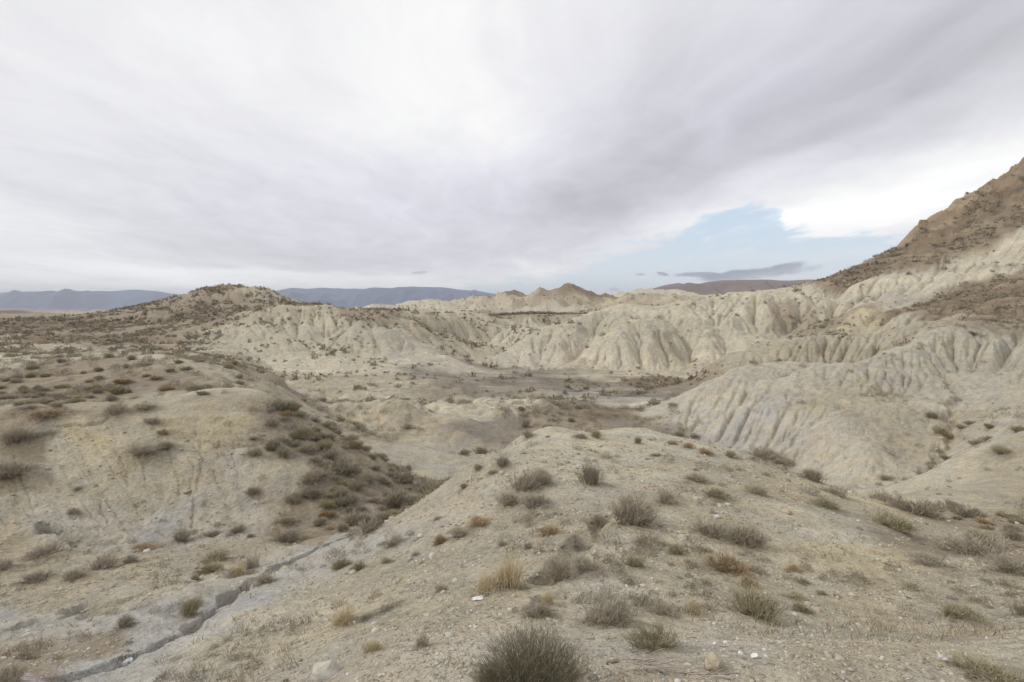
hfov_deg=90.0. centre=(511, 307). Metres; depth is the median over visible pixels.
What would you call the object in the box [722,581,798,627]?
olive shrub
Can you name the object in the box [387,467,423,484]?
dry shrub
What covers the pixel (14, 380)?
dry shrub
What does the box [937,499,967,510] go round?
dry shrub
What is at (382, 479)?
dry shrub
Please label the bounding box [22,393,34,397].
dry shrub
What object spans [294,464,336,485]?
dry shrub
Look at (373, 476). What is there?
dry shrub
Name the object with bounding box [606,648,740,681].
fallen branch
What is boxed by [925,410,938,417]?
dry shrub
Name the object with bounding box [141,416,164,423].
dry shrub
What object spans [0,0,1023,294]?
sky
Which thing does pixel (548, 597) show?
grass tuft
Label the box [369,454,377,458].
olive shrub
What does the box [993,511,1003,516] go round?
olive shrub
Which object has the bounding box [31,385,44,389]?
dry shrub
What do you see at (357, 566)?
olive shrub
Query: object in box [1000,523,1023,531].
dry shrub
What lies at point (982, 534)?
olive shrub
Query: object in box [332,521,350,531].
dry shrub
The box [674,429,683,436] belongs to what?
dry shrub
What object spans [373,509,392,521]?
dry shrub
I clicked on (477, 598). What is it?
paper scrap
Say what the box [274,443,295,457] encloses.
dry shrub
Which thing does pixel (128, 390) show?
olive shrub
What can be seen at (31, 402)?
olive shrub
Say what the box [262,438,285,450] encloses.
dry shrub
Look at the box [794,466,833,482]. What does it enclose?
dry shrub
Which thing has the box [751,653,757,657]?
pebble
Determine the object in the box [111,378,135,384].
rusty shrub
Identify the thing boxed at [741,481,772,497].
dry shrub
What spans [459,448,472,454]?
dry shrub
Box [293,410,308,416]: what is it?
dry shrub
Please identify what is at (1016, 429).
olive shrub
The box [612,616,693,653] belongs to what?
olive shrub
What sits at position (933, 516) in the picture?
olive shrub
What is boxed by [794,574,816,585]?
olive shrub
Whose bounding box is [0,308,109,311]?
pale foothills
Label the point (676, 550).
olive shrub
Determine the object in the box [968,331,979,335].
dry shrub
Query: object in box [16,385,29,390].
dry shrub
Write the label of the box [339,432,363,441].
dry shrub
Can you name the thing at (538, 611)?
dry shrub
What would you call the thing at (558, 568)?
dry shrub
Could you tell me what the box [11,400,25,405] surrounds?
dry shrub
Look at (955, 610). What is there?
olive shrub
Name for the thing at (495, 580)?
grass tuft
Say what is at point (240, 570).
grass tuft
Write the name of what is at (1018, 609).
dry shrub
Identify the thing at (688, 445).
rusty shrub
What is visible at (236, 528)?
dry shrub
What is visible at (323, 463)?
dry shrub
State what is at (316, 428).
dry shrub
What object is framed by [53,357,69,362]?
dry shrub
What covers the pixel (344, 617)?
grass tuft
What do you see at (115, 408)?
dry shrub
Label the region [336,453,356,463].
dry shrub
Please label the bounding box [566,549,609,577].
dry shrub
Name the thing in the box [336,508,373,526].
dry shrub
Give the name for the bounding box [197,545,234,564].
olive shrub
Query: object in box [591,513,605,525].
dry shrub
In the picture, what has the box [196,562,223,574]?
olive shrub
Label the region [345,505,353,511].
dry shrub
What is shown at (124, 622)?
dry shrub
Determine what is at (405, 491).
dry shrub
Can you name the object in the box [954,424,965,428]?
dry shrub
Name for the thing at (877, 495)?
dry shrub
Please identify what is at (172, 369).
dry shrub
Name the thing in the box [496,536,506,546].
dry shrub
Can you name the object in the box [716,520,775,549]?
dry shrub
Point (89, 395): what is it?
dry shrub
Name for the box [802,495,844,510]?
olive shrub
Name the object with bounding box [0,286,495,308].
mountains
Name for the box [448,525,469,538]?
dry shrub
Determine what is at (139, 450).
dry shrub
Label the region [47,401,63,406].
dry shrub
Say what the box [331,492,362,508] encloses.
dry shrub
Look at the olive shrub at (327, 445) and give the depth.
19.20 m
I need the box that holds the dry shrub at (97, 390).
[90,387,104,393]
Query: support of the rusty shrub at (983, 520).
on the ground at (758, 405)
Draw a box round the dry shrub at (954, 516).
[950,514,964,519]
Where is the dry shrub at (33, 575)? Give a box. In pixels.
[10,566,63,585]
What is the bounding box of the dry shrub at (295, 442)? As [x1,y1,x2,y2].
[288,439,299,446]
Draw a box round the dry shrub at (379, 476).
[374,473,384,479]
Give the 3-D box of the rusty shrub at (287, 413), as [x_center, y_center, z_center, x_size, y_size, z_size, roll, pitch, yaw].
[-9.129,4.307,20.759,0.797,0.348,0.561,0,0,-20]
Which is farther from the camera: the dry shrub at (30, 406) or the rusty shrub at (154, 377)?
the rusty shrub at (154, 377)
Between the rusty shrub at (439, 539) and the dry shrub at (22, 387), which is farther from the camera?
the dry shrub at (22, 387)
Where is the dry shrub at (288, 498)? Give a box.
[284,495,301,503]
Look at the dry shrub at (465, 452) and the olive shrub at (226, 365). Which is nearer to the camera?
the dry shrub at (465, 452)
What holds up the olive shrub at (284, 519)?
on the ground at (758, 405)
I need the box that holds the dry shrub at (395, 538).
[378,532,407,549]
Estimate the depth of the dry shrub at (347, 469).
17.70 m
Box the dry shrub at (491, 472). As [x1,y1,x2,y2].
[486,469,499,474]
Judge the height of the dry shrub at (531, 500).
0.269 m
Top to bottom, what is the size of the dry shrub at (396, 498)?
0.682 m
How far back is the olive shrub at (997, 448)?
25.53 m
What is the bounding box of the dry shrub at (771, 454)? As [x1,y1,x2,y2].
[742,444,788,460]
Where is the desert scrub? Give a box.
[0,174,1023,681]
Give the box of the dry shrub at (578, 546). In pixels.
[573,537,585,550]
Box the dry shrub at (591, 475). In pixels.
[574,459,610,486]
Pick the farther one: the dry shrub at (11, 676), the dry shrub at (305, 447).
the dry shrub at (305, 447)
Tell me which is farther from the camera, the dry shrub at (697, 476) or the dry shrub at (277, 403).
the dry shrub at (277, 403)
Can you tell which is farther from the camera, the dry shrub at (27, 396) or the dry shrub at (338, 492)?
the dry shrub at (27, 396)
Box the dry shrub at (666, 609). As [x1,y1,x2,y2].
[648,594,682,618]
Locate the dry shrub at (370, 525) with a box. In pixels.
[353,517,383,534]
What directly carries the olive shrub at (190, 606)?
on the ground at (758, 405)
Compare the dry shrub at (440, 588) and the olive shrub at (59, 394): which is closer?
the dry shrub at (440, 588)
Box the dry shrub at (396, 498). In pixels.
[378,486,410,508]
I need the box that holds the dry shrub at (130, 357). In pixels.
[125,355,137,359]
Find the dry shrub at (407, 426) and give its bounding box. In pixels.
[402,423,412,428]
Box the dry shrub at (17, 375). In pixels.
[11,373,24,378]
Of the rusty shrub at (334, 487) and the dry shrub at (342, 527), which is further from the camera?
the rusty shrub at (334, 487)
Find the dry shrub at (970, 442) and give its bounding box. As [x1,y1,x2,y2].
[967,439,981,444]
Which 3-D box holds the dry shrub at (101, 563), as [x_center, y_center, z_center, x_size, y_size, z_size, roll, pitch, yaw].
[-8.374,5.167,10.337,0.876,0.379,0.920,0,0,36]
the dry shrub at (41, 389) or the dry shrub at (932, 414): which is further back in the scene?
the dry shrub at (932, 414)
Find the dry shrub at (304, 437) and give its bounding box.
[297,433,314,440]
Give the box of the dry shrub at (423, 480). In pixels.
[416,477,436,485]
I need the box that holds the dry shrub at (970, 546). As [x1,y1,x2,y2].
[921,527,1020,561]
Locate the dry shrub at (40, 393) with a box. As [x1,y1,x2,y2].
[34,390,47,395]
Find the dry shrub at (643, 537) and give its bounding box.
[630,530,662,545]
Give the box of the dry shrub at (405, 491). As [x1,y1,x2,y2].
[389,486,409,495]
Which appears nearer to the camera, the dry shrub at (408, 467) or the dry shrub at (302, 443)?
the dry shrub at (302, 443)
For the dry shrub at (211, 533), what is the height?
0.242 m
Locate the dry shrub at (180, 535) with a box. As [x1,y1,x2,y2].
[170,526,195,543]
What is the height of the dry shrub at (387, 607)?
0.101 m
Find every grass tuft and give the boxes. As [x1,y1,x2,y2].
[197,558,231,573]
[228,560,248,577]
[298,533,310,539]
[324,598,358,627]
[358,636,386,653]
[472,568,502,596]
[486,548,531,590]
[488,573,503,588]
[537,586,555,605]
[682,595,705,614]
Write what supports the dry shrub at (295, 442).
on the ground at (758, 405)
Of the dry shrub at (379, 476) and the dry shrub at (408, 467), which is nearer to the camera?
the dry shrub at (379, 476)
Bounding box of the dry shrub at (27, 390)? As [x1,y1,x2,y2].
[18,388,32,393]
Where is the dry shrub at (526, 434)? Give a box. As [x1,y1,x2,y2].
[520,428,536,437]
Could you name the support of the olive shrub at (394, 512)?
on the ground at (758, 405)
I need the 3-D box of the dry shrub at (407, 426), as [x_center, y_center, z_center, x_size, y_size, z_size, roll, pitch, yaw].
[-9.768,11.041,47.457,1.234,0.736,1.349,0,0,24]
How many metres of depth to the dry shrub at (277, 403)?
21.00 m
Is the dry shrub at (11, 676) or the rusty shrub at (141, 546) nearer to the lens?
the dry shrub at (11, 676)
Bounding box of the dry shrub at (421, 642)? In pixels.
[412,630,433,649]
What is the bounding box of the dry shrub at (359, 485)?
[346,478,368,491]
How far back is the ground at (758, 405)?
17.04 m
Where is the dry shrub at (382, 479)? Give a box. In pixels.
[377,476,389,483]
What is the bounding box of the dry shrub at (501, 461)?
[494,454,510,467]
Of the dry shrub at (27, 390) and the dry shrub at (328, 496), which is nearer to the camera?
the dry shrub at (328, 496)
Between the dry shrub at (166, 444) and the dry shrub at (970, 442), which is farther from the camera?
the dry shrub at (970, 442)
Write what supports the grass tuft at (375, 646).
on the ground at (758, 405)
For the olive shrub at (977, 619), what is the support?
on the ground at (758, 405)
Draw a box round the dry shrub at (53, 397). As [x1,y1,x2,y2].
[48,395,63,399]
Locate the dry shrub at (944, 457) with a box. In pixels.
[938,454,951,459]
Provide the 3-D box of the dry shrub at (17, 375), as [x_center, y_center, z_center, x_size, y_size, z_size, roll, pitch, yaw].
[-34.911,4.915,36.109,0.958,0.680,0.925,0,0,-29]
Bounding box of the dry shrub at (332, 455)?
[319,446,340,459]
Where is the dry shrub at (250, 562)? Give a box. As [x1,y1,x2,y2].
[236,553,261,572]
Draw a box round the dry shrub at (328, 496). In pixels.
[323,492,333,498]
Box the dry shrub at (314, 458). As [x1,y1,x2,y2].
[308,454,325,463]
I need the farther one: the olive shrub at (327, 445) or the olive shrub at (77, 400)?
the olive shrub at (77, 400)
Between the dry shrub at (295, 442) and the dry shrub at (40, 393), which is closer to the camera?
the dry shrub at (295, 442)
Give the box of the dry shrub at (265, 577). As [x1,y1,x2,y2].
[252,570,281,585]
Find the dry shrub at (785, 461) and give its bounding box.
[769,455,792,466]
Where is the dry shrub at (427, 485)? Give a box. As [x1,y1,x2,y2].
[416,477,439,493]
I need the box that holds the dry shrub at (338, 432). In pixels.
[333,429,342,434]
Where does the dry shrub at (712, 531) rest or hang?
on the ground at (758, 405)
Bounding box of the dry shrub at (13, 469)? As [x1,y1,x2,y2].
[0,455,44,479]
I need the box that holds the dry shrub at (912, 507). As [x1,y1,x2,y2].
[879,492,957,518]
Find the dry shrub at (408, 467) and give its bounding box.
[401,464,411,472]
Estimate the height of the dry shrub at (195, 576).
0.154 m
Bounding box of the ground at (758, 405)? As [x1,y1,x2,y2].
[0,157,1023,681]
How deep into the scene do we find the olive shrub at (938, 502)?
15.16 m
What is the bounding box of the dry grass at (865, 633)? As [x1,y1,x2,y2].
[1,429,1023,681]
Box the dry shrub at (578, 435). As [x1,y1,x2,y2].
[570,432,589,437]
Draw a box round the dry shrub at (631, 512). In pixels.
[604,485,668,529]
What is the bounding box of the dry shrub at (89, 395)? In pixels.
[84,393,96,397]
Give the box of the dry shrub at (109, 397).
[103,393,117,401]
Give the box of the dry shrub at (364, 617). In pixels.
[356,612,373,623]
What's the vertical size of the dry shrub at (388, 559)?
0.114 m
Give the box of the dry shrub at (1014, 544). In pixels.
[1005,539,1023,547]
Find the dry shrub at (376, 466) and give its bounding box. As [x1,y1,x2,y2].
[369,463,382,469]
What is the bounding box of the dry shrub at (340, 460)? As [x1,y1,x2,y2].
[331,458,347,464]
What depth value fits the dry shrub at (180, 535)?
13.31 m
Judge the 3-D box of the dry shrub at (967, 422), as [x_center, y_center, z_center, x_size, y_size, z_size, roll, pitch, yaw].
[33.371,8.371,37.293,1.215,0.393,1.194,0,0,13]
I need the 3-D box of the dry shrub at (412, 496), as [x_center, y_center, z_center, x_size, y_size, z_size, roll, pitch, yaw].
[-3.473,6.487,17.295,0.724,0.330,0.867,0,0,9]
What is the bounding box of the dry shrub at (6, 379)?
[0,377,10,381]
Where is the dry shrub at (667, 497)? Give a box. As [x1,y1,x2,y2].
[652,486,677,504]
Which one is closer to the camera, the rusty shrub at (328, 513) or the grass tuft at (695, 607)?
the grass tuft at (695, 607)
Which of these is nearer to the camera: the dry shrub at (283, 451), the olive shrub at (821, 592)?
the olive shrub at (821, 592)
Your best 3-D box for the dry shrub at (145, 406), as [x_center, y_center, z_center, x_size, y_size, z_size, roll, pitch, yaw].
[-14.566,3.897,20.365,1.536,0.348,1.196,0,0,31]
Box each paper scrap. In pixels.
[472,596,482,599]
[938,653,958,661]
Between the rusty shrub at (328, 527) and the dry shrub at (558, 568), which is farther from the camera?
the rusty shrub at (328, 527)
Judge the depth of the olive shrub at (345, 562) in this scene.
8.28 m
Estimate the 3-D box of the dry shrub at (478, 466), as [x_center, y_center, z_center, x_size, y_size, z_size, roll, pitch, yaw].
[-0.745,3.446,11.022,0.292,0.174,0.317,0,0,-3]
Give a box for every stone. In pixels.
[311,660,340,681]
[705,652,723,671]
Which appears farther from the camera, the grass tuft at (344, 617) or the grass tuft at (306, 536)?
the grass tuft at (306, 536)
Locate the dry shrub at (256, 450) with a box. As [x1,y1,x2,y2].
[242,445,263,456]
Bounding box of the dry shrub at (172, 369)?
[164,367,176,371]
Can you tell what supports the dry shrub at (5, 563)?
on the ground at (758, 405)
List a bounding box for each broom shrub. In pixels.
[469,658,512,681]
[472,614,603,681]
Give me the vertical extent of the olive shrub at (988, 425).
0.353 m
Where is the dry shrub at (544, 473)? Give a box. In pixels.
[529,466,556,486]
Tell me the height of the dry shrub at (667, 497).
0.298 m
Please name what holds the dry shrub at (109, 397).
on the ground at (758, 405)
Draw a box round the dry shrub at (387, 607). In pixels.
[376,595,401,612]
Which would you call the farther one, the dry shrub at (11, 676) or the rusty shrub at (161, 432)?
the rusty shrub at (161, 432)
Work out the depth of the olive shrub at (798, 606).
4.27 m
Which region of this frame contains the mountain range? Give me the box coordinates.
[653,279,814,294]
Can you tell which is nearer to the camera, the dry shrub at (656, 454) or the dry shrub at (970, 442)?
the dry shrub at (656, 454)
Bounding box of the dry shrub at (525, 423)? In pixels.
[521,416,530,426]
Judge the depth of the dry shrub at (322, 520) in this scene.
14.39 m
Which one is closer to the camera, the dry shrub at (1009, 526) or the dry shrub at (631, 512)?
the dry shrub at (631, 512)
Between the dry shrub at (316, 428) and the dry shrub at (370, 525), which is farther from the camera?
the dry shrub at (316, 428)
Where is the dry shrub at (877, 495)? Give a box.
[860,488,904,504]
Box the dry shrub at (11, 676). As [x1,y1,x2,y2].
[0,660,31,681]
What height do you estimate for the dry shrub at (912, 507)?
0.550 m
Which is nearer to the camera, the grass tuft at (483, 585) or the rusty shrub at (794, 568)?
the grass tuft at (483, 585)
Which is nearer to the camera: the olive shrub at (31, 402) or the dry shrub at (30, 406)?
the dry shrub at (30, 406)
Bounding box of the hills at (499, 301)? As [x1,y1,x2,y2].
[0,283,721,318]
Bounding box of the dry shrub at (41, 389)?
[33,386,52,391]
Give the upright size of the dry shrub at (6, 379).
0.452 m
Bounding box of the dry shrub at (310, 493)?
[298,484,327,499]
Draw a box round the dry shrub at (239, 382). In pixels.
[234,379,245,384]
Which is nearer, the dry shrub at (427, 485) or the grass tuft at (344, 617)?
the grass tuft at (344, 617)
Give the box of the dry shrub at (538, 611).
[516,601,563,619]
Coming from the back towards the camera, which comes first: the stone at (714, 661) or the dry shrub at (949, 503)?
the dry shrub at (949, 503)
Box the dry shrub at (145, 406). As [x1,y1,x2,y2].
[132,401,160,410]
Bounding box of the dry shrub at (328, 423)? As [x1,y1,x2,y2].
[319,420,332,427]
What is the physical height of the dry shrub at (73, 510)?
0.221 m
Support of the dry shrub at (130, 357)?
on the ground at (758, 405)
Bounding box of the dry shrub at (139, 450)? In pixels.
[122,440,162,456]
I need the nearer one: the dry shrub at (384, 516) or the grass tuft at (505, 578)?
the grass tuft at (505, 578)
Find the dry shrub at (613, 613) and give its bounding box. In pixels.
[571,586,649,629]
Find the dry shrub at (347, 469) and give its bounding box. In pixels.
[330,459,368,476]
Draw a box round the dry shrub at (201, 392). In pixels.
[194,391,210,394]
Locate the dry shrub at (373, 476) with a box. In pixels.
[360,473,375,484]
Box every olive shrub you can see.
[24,364,40,369]
[24,400,38,403]
[49,383,72,388]
[49,392,62,397]
[70,397,86,402]
[91,384,102,389]
[93,367,103,371]
[104,383,126,394]
[124,387,131,392]
[173,359,183,362]
[176,594,206,618]
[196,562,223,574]
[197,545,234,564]
[222,363,233,368]
[276,516,297,525]
[282,398,301,412]
[288,426,318,439]
[311,435,322,441]
[316,438,335,449]
[319,497,334,509]
[321,460,346,473]
[326,557,353,570]
[329,426,339,430]
[334,479,351,485]
[348,558,366,572]
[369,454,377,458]
[374,452,388,457]
[381,507,403,515]
[590,428,603,438]
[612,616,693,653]
[622,552,647,567]
[666,439,678,444]
[666,541,687,554]
[694,484,742,501]
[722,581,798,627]
[725,449,736,457]
[786,590,811,603]
[790,601,817,616]
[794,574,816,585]
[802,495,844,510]
[815,589,827,595]
[861,505,922,536]
[916,507,942,519]
[926,500,948,512]
[930,599,990,623]
[932,423,949,435]
[936,642,1023,681]
[940,654,979,668]
[957,529,1008,548]
[958,613,993,622]
[976,523,995,529]
[983,423,993,428]
[989,443,1013,454]
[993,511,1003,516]
[1001,512,1021,519]
[1005,425,1023,432]
[1005,518,1014,523]
[1012,519,1023,524]
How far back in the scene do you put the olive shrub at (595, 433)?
14.41 m
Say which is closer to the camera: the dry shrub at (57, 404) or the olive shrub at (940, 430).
the dry shrub at (57, 404)
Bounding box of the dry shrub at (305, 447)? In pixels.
[294,442,318,453]
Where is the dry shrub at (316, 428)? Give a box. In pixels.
[310,425,322,431]
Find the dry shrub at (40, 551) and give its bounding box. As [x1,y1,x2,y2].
[16,536,75,562]
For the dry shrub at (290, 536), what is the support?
on the ground at (758, 405)
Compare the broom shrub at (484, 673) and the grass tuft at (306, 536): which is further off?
the grass tuft at (306, 536)
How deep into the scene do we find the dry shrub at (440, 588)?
5.09 m
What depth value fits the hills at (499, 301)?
378.01 m
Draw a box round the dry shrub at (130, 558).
[121,553,143,563]
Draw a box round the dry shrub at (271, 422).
[262,416,280,426]
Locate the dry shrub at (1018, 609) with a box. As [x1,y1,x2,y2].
[997,593,1023,617]
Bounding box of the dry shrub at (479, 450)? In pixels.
[472,446,490,453]
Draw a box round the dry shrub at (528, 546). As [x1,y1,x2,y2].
[519,542,533,549]
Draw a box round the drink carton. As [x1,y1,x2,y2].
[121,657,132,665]
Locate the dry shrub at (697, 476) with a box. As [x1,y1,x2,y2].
[680,471,713,482]
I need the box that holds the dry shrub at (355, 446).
[351,440,364,448]
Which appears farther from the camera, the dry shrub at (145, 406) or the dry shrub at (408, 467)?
the dry shrub at (408, 467)
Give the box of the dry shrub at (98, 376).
[92,375,107,379]
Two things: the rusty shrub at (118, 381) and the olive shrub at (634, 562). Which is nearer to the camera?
the olive shrub at (634, 562)
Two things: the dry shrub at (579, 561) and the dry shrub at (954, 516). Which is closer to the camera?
the dry shrub at (579, 561)
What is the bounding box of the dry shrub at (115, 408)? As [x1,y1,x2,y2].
[97,399,130,415]
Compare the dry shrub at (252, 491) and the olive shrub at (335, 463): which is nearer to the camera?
the dry shrub at (252, 491)
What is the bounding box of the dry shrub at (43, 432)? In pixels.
[30,428,59,437]
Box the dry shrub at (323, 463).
[315,459,333,467]
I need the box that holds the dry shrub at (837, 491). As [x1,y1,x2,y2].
[815,483,855,498]
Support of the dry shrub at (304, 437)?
on the ground at (758, 405)
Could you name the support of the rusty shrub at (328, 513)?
on the ground at (758, 405)
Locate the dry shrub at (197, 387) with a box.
[183,382,208,391]
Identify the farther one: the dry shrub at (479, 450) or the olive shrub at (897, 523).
the dry shrub at (479, 450)
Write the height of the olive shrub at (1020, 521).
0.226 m
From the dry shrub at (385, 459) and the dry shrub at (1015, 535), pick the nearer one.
the dry shrub at (1015, 535)
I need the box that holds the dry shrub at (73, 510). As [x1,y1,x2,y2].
[66,506,80,513]
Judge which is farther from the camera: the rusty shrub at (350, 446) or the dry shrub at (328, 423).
the dry shrub at (328, 423)
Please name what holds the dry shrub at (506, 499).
on the ground at (758, 405)
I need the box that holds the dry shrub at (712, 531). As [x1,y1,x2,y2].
[679,513,732,544]
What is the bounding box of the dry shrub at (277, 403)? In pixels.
[266,397,286,409]
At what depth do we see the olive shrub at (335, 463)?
17.70 m
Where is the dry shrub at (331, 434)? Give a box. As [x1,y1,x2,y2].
[318,431,337,439]
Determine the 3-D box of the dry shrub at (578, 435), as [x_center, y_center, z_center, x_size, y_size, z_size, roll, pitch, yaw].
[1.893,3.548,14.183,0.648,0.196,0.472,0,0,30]
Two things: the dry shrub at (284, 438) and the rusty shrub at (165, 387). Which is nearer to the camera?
the dry shrub at (284, 438)
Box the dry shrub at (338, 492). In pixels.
[332,485,348,497]
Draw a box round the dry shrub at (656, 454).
[650,452,662,455]
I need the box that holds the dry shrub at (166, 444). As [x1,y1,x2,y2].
[153,438,174,449]
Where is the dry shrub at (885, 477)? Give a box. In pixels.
[879,474,892,479]
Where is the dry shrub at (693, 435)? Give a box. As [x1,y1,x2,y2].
[688,432,698,437]
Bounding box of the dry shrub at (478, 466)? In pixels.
[473,464,482,469]
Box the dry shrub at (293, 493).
[291,490,299,497]
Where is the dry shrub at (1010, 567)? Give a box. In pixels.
[976,549,1023,575]
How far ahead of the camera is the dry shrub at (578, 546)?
6.44 m
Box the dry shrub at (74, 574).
[57,567,90,581]
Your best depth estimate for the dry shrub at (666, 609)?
3.88 m
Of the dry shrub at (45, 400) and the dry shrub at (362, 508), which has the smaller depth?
the dry shrub at (362, 508)
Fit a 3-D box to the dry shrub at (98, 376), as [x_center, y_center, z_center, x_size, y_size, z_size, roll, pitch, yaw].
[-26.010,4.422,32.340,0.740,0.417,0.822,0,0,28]
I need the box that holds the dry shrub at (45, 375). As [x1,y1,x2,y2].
[38,373,52,376]
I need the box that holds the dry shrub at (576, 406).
[573,403,583,408]
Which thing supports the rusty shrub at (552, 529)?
on the ground at (758, 405)
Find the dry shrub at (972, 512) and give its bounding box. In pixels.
[944,503,994,519]
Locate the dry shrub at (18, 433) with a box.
[0,423,38,445]
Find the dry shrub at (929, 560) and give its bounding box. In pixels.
[901,549,962,572]
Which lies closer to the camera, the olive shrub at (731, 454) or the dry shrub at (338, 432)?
the olive shrub at (731, 454)
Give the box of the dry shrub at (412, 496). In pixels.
[404,494,418,504]
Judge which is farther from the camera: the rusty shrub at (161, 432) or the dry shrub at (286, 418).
the dry shrub at (286, 418)
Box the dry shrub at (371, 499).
[362,496,381,503]
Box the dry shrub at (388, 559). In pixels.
[378,555,395,562]
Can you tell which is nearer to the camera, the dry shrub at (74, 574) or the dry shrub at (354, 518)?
the dry shrub at (74, 574)
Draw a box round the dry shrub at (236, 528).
[229,521,246,533]
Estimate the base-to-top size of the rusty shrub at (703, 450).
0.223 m
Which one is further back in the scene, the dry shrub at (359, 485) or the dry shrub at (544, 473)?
the dry shrub at (359, 485)
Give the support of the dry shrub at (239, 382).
on the ground at (758, 405)
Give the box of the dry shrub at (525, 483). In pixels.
[499,467,546,493]
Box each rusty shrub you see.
[20,406,70,418]
[24,373,36,377]
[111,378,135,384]
[127,538,173,552]
[147,374,165,379]
[155,428,170,434]
[156,384,175,390]
[279,410,293,416]
[316,510,337,518]
[323,525,334,529]
[329,485,346,491]
[344,439,363,448]
[431,533,446,546]
[460,514,492,528]
[536,524,561,535]
[679,440,692,447]
[696,447,712,454]
[696,547,758,577]
[735,575,761,588]
[783,562,806,573]
[972,515,992,524]
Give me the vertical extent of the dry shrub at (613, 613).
0.284 m
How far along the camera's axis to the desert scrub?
61.53 m
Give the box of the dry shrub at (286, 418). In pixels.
[277,415,291,419]
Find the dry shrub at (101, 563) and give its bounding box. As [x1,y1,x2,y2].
[76,550,126,570]
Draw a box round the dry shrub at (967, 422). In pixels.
[961,420,976,424]
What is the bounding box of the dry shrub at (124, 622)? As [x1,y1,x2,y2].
[110,612,138,632]
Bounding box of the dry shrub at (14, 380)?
[7,378,24,382]
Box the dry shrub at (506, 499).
[491,490,524,506]
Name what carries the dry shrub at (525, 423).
on the ground at (758, 405)
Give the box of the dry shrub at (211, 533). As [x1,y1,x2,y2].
[200,528,226,537]
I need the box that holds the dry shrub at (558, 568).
[537,548,578,582]
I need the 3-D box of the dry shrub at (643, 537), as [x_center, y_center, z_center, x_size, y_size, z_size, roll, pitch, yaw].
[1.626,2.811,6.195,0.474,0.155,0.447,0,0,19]
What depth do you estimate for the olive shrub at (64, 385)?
30.52 m
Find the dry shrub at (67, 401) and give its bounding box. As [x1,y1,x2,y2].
[62,399,71,403]
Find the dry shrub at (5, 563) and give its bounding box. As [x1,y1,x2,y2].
[0,556,16,570]
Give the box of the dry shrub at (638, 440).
[633,436,641,442]
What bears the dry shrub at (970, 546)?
on the ground at (758, 405)
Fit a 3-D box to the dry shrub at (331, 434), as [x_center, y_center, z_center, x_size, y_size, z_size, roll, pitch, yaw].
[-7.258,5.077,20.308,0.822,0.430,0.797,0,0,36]
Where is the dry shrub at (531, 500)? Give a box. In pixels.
[517,491,557,508]
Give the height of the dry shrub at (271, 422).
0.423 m
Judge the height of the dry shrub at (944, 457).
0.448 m
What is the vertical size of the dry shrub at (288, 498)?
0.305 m
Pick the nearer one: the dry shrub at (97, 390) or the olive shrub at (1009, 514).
the olive shrub at (1009, 514)
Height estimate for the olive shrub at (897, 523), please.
0.405 m
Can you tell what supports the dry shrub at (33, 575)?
on the ground at (758, 405)
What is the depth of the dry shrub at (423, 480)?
20.45 m
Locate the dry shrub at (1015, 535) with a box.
[1002,527,1023,540]
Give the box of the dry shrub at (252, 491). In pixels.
[242,484,264,495]
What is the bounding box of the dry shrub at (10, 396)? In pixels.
[0,392,25,399]
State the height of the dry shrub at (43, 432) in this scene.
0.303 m
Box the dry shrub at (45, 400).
[26,396,57,404]
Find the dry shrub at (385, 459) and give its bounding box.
[379,456,389,462]
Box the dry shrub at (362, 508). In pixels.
[353,504,365,512]
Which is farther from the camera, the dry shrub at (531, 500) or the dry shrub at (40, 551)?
the dry shrub at (40, 551)
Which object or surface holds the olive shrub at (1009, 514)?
on the ground at (758, 405)
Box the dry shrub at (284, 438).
[272,435,291,442]
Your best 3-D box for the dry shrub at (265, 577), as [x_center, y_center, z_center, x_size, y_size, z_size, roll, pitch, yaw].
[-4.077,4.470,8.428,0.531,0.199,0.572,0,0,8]
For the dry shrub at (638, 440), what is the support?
on the ground at (758, 405)
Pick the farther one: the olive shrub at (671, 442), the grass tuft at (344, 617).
the olive shrub at (671, 442)
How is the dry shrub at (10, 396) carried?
on the ground at (758, 405)
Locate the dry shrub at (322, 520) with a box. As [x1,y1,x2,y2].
[310,516,328,525]
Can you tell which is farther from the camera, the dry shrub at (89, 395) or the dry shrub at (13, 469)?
the dry shrub at (89, 395)
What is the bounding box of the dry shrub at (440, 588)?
[433,583,448,591]
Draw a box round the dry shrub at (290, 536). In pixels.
[262,526,308,544]
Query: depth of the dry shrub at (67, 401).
21.62 m
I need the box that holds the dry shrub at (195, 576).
[189,573,200,580]
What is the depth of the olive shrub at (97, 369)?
37.66 m
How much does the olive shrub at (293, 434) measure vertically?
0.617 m
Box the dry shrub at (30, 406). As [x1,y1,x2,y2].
[9,403,40,409]
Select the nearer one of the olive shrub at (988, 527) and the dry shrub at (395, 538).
the dry shrub at (395, 538)
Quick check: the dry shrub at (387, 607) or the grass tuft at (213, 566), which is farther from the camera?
the grass tuft at (213, 566)
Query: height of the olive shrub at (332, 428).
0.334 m
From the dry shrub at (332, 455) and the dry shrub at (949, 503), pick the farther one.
the dry shrub at (332, 455)
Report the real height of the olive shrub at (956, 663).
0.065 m
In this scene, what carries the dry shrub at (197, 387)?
on the ground at (758, 405)
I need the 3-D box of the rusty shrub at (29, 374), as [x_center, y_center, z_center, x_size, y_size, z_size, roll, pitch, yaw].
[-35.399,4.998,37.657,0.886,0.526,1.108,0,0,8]
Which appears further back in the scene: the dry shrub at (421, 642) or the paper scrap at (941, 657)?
the dry shrub at (421, 642)
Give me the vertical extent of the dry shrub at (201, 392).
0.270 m
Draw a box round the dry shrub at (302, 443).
[298,440,314,446]
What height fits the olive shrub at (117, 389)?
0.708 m

